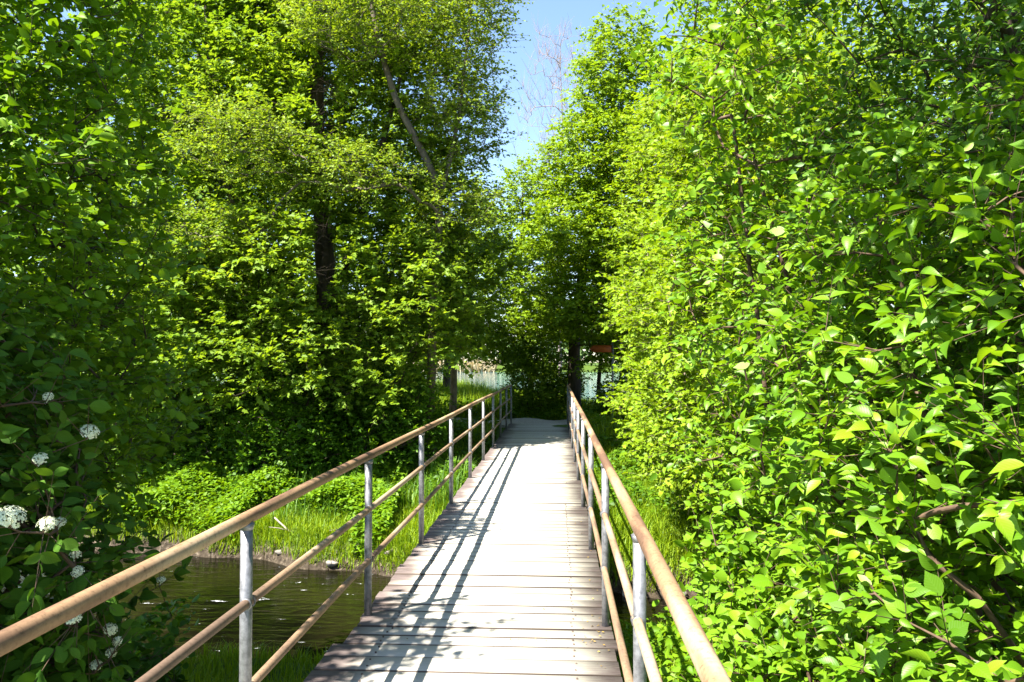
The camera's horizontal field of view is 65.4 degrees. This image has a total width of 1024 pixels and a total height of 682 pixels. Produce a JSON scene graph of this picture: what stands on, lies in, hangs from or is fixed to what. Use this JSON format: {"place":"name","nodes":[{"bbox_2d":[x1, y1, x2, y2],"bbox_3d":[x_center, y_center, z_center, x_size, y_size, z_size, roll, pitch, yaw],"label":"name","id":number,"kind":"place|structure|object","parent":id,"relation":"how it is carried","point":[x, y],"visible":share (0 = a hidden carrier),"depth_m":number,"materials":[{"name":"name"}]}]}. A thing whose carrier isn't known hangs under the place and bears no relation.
{"place":"outdoors","nodes":[
{"label":"outdoors","id":0,"kind":"place"},
{"bbox_2d":[1,551,819,665],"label":"stream","id":1,"kind":"structure","parent":0,"point":[287,608],"depth_m":10.29,"materials":[{"name":"liquid"}]},
{"bbox_2d":[0,363,959,681],"bbox_3d":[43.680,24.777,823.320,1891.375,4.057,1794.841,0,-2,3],"label":"ground","id":2,"kind":"structure","parent":0,"point":[286,559],"depth_m":12.18,"materials":[{"name":"green plant"}]},
{"bbox_2d":[0,10,160,373],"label":"background tree","id":3,"kind":"object","parent":2,"relation":"on","point":[2,164],"visible":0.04,"depth_m":21.54,"materials":[{"name":"green plant"}]},
{"bbox_2d":[0,279,195,681],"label":"viburnum shrub","id":4,"kind":"object","parent":2,"relation":"on","point":[101,646],"visible":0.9,"depth_m":3.71,"materials":[{"name":"green plant"}]},
{"bbox_2d":[0,0,230,539],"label":"hazel tree","id":5,"kind":"object","parent":2,"relation":"on","point":[21,242],"visible":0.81,"depth_m":5.86,"materials":[{"name":"green plant"}]},
{"bbox_2d":[132,593,201,670],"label":"herbs","id":6,"kind":"object","parent":2,"relation":"on","point":[152,620],"visible":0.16,"depth_m":6.69,"materials":[{"name":"green plant"}]},
{"bbox_2d":[6,0,342,445],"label":"sycamore tree","id":7,"kind":"object","parent":2,"relation":"on","point":[183,13],"visible":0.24,"depth_m":16.51,"materials":[{"name":"green plant"}]},
{"bbox_2d":[104,396,255,449],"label":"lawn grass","id":8,"kind":"structure","parent":2,"relation":"on","point":[185,426],"depth_m":25.15,"materials":[{"name":"green plant"}]},
{"bbox_2d":[84,0,293,362],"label":"background tree","id":9,"kind":"object","parent":2,"relation":"on","point":[192,55],"visible":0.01,"depth_m":23.59,"materials":[{"name":"green plant"}]},
{"bbox_2d":[107,377,275,487],"bbox_3d":[-6.487,1.718,15.984,3.531,2.366,3.301,0,-2,3],"label":"undergrowth shrub","id":10,"kind":"object","parent":2,"relation":"on","point":[191,453],"visible":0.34,"depth_m":15.50,"materials":[{"name":"green plant"}]},
{"bbox_2d":[208,309,298,404],"bbox_3d":[-9.752,-0.134,29.297,3.662,5.214,3.055,1,-2,-30],"label":"lakeside bush","id":11,"kind":"object","parent":2,"relation":"on","point":[247,354],"visible":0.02,"depth_m":29.19,"materials":[{"name":"green plant"}]},
{"bbox_2d":[167,59,348,373],"bbox_3d":[-10.797,-4.549,33.242,8.850,14.456,7.319,0,-2,3],"label":"background tree","id":12,"kind":"object","parent":2,"relation":"on","point":[279,332],"visible":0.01,"depth_m":33.01,"materials":[{"name":"green plant"}]},
{"bbox_2d":[107,458,410,556],"bbox_3d":[-4.267,2.686,13.388,5.186,1.177,2.983,0,-2,3],"label":"nettle bed","id":13,"kind":"object","parent":2,"relation":"on","point":[211,487],"visible":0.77,"depth_m":13.45,"materials":[{"name":"green plant"}]},
{"bbox_2d":[220,355,352,446],"bbox_3d":[-5.348,1.372,19.140,3.692,2.591,3.013,0,-2,3],"label":"undergrowth shrub","id":14,"kind":"object","parent":2,"relation":"on","point":[251,368],"visible":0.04,"depth_m":18.54,"materials":[{"name":"green plant"}]},
{"bbox_2d":[213,349,375,485],"bbox_3d":[-4.147,1.458,15.377,3.145,2.817,3.394,0,-2,3],"label":"undergrowth shrub","id":15,"kind":"object","parent":2,"relation":"on","point":[289,410],"visible":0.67,"depth_m":14.76,"materials":[{"name":"green plant"}]},
{"bbox_2d":[95,413,498,495],"bbox_3d":[-4.544,2.344,17.228,8.183,1.208,7.217,0,-2,3],"label":"ivy cover","id":16,"kind":"object","parent":2,"relation":"on","point":[463,451],"visible":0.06,"depth_m":15.96,"materials":[{"name":"green plant"}]},
{"bbox_2d":[272,517,335,531],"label":"dead branch","id":17,"kind":"object","parent":2,"relation":"on","point":[275,518],"visible":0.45,"depth_m":12.53,"materials":[{"name":"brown wood"}]},
{"bbox_2d":[100,0,532,454],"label":"maple tree","id":18,"kind":"object","parent":2,"relation":"on","point":[330,327],"visible":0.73,"depth_m":15.43,"materials":[{"name":"green plant"}]},
{"bbox_2d":[115,0,533,460],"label":"leaning alder","id":19,"kind":"object","parent":2,"relation":"on","point":[474,33],"visible":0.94,"depth_m":14.93,"materials":[{"name":"green plant"}]},
{"bbox_2d":[296,284,361,373],"bbox_3d":[-6.335,0.035,29.296,3.810,5.052,2.832,0,-2,3],"label":"lakeside bush","id":20,"kind":"object","parent":2,"relation":"on","point":[316,302],"visible":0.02,"depth_m":29.15,"materials":[{"name":"green plant"}]},
{"bbox_2d":[326,560,337,566],"bbox_3d":[-2.693,3.329,11.925,0.190,0.088,0.144,6,-1,3],"label":"bank stone","id":21,"kind":"object","parent":2,"relation":"on","point":[331,563],"visible":0.99,"depth_m":11.88,"materials":[{"name":"white stone"}]},
{"bbox_2d":[274,65,454,372],"bbox_3d":[-5.484,-3.949,29.905,7.336,12.880,6.752,0,-2,3],"label":"background tree","id":22,"kind":"object","parent":2,"relation":"on","point":[345,243],"visible":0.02,"depth_m":29.16,"materials":[{"name":"green plant"}]},
{"bbox_2d":[0,384,730,681],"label":"footbridge","id":23,"kind":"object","parent":2,"relation":"on","point":[491,566],"visible":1,"depth_m":4.87,"materials":[{"name":"grey wood"}]},
{"bbox_2d":[359,435,604,665],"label":"leaf litter","id":24,"kind":"object","parent":23,"relation":"on","point":[544,608],"visible":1,"depth_m":4.71,"materials":[{"name":"brown plant"}]},
{"bbox_2d":[263,454,480,531],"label":"tall grass","id":25,"kind":"structure","parent":2,"relation":"on","point":[409,489],"depth_m":13.19,"materials":[{"name":"green plant"}]},
{"bbox_2d":[307,339,446,442],"bbox_3d":[-3.514,1.106,20.055,3.067,2.817,4.374,1,-2,-27],"label":"undergrowth shrub","id":26,"kind":"object","parent":2,"relation":"on","point":[374,348],"visible":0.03,"depth_m":19.93,"materials":[{"name":"green plant"}]},
{"bbox_2d":[308,352,466,481],"bbox_3d":[-2.675,1.450,15.858,3.047,2.539,4.003,1,-2,-38],"label":"undergrowth shrub","id":27,"kind":"object","parent":2,"relation":"on","point":[398,419],"visible":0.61,"depth_m":15.03,"materials":[{"name":"green plant"}]},
{"bbox_2d":[140,395,673,466],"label":"meadow grass","id":28,"kind":"structure","parent":2,"relation":"on","point":[611,432],"depth_m":18.94,"materials":[{"name":"green plant"}]},
{"bbox_2d":[338,213,496,416],"bbox_3d":[-2.953,-0.778,22.797,5.387,6.063,3.644,1,-2,-28],"label":"lake edge maple","id":29,"kind":"object","parent":2,"relation":"on","point":[453,389],"visible":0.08,"depth_m":23.02,"materials":[{"name":"green plant"}]},
{"bbox_2d":[93,519,741,598],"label":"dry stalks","id":30,"kind":"object","parent":2,"relation":"on","point":[345,553],"visible":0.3,"depth_m":12.16,"materials":[{"name":"plant"}]},
{"bbox_2d":[394,300,450,394],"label":"lakeside bush","id":31,"kind":"object","parent":2,"relation":"on","point":[442,371],"visible":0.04,"depth_m":28.81,"materials":[{"name":"green plant"}]},
{"bbox_2d":[84,451,782,564],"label":"grass","id":32,"kind":"structure","parent":2,"relation":"on","point":[649,515],"depth_m":12.45,"materials":[{"name":"green plant"}]},
{"bbox_2d":[401,149,495,390],"bbox_3d":[-2.773,-2.722,32.629,4.804,10.665,5.395,0,-2,3],"label":"background tree","id":33,"kind":"object","parent":2,"relation":"on","point":[447,379],"depth_m":33.03,"materials":[{"name":"green plant"}]},
{"bbox_2d":[369,383,531,415],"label":"shore grass","id":34,"kind":"structure","parent":2,"relation":"on","point":[472,396],"depth_m":26.41,"materials":[{"name":"green plant"}]},
{"bbox_2d":[413,358,496,371],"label":"reed bed","id":35,"kind":"object","parent":2,"relation":"on","point":[476,367],"visible":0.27,"depth_m":191.64,"materials":[{"name":"plant"}]},
{"bbox_2d":[436,374,561,398],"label":"lake edge grass","id":36,"kind":"structure","parent":2,"relation":"on","point":[462,384],"depth_m":33.34,"materials":[{"name":"green plant"}]},
{"bbox_2d":[116,331,890,364],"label":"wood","id":37,"kind":"object","parent":2,"relation":"on","point":[582,353],"visible":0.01,"depth_m":219.59,"materials":[{"name":"green plant"}]},
{"bbox_2d":[167,616,872,681],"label":"bank grass","id":38,"kind":"structure","parent":2,"relation":"on","point":[219,671],"depth_m":6.84,"materials":[{"name":"green plant"}]},
{"bbox_2d":[455,150,588,394],"bbox_3d":[0.269,-1.842,25.715,5.606,8.682,5.344,0,-2,3],"label":"young hornbeam","id":39,"kind":"object","parent":2,"relation":"on","point":[510,328],"visible":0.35,"depth_m":25.36,"materials":[{"name":"green plant"}]},
{"bbox_2d":[496,339,567,417],"bbox_3d":[0.637,1.173,24.868,2.281,2.483,2.526,0,-2,3],"label":"lakeside bush","id":40,"kind":"object","parent":2,"relation":"on","point":[524,380],"visible":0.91,"depth_m":24.57,"materials":[{"name":"green plant"}]},
{"bbox_2d":[425,397,675,419],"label":"path edge herbs","id":41,"kind":"object","parent":2,"relation":"on","point":[544,415],"visible":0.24,"depth_m":23.54,"materials":[{"name":"green plant"}]},
{"bbox_2d":[509,13,599,376],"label":"bare tree","id":42,"kind":"object","parent":2,"relation":"on","point":[559,67],"visible":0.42,"depth_m":43.17,"materials":[{"name":"grey plant"}]},
{"bbox_2d":[533,345,592,409],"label":"lakeside bush","id":43,"kind":"object","parent":2,"relation":"on","point":[563,368],"visible":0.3,"depth_m":25.20,"materials":[{"name":"green plant"}]},
{"bbox_2d":[506,0,688,412],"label":"hornbeam tree","id":44,"kind":"object","parent":2,"relation":"on","point":[590,188],"visible":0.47,"depth_m":22.72,"materials":[{"name":"green plant"}]},
{"bbox_2d":[590,341,613,417],"bbox_3d":[2.509,1.213,22.271,0.676,2.436,0.072,0,-2,3],"label":"trail sign","id":45,"kind":"object","parent":2,"relation":"on","point":[601,348],"visible":0.71,"depth_m":22.26,"materials":[{"name":"wood"}]},
{"bbox_2d":[570,227,639,402],"bbox_3d":[3.727,-1.268,27.468,4.255,7.402,3.699,0,-2,3],"label":"lakeside alder","id":46,"kind":"object","parent":2,"relation":"on","point":[598,379],"visible":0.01,"depth_m":27.29,"materials":[{"name":"green plant"}]},
{"bbox_2d":[583,371,649,418],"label":"lakeside bush","id":47,"kind":"object","parent":2,"relation":"on","point":[599,394],"visible":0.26,"depth_m":23.59,"materials":[{"name":"green plant"}]},
{"bbox_2d":[614,338,669,387],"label":"lakeside bush","id":48,"kind":"object","parent":2,"relation":"on","point":[628,372],"depth_m":26.23,"materials":[{"name":"green plant"}]},
{"bbox_2d":[587,38,791,476],"bbox_3d":[3.943,-1.698,15.772,4.853,8.366,5.600,0,-2,3],"label":"field maple","id":49,"kind":"object","parent":2,"relation":"on","point":[637,165],"visible":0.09,"depth_m":15.68,"materials":[{"name":"green plant"}]},
{"bbox_2d":[580,408,818,523],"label":"herbs","id":50,"kind":"object","parent":2,"relation":"on","point":[637,484],"visible":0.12,"depth_m":14.15,"materials":[{"name":"green plant"}]},
{"bbox_2d":[595,0,887,536],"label":"lime maple","id":51,"kind":"object","parent":2,"relation":"on","point":[661,407],"visible":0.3,"depth_m":9.22,"materials":[{"name":"green plant"}]},
{"bbox_2d":[647,0,899,395],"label":"ash tree","id":52,"kind":"object","parent":2,"relation":"on","point":[680,3],"visible":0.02,"depth_m":17.26,"materials":[{"name":"green plant"}]},
{"bbox_2d":[624,0,932,624],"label":"tree","id":53,"kind":"object","parent":2,"relation":"on","point":[732,77],"visible":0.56,"depth_m":6.08,"materials":[{"name":"green plant"}]},
{"bbox_2d":[611,598,995,681],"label":"bank herbs","id":54,"kind":"object","parent":2,"relation":"on","point":[670,634],"visible":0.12,"depth_m":6.45,"materials":[{"name":"green plant"}]},
{"bbox_2d":[652,391,1023,681],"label":"hazel shrub","id":55,"kind":"object","parent":2,"relation":"on","point":[754,607],"visible":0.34,"depth_m":5.66,"materials":[{"name":"green plant"}]},
{"bbox_2d":[700,40,1023,681],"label":"dogwood shrub","id":56,"kind":"object","parent":2,"relation":"on","point":[952,487],"visible":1,"depth_m":3.49,"materials":[{"name":"green plant"}]},
{"bbox_2d":[750,0,1023,632],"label":"wild privet tree","id":57,"kind":"object","parent":2,"relation":"on","point":[1003,20],"visible":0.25,"depth_m":5.25,"materials":[{"name":"green plant"}]},
{"bbox_2d":[759,0,1023,520],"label":"shaded ash tree","id":58,"kind":"object","parent":2,"relation":"on","point":[914,71],"depth_m":9.45,"materials":[{"name":"green plant"}]},
{"bbox_2d":[0,0,1023,362],"label":"sky","id":59,"kind":"structure","parent":0,"point":[577,13],"materials":[{"name":"blue"}]},
{"bbox_2d":[414,418,670,425],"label":"path","id":60,"kind":"structure","parent":0,"point":[528,421],"depth_m":21.66,"materials":[{"name":"grey"}]},
{"bbox_2d":[213,372,922,402],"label":"lake","id":61,"kind":"structure","parent":0,"point":[492,378],"depth_m":108.80,"materials":[{"name":"liquid"}]}
]}

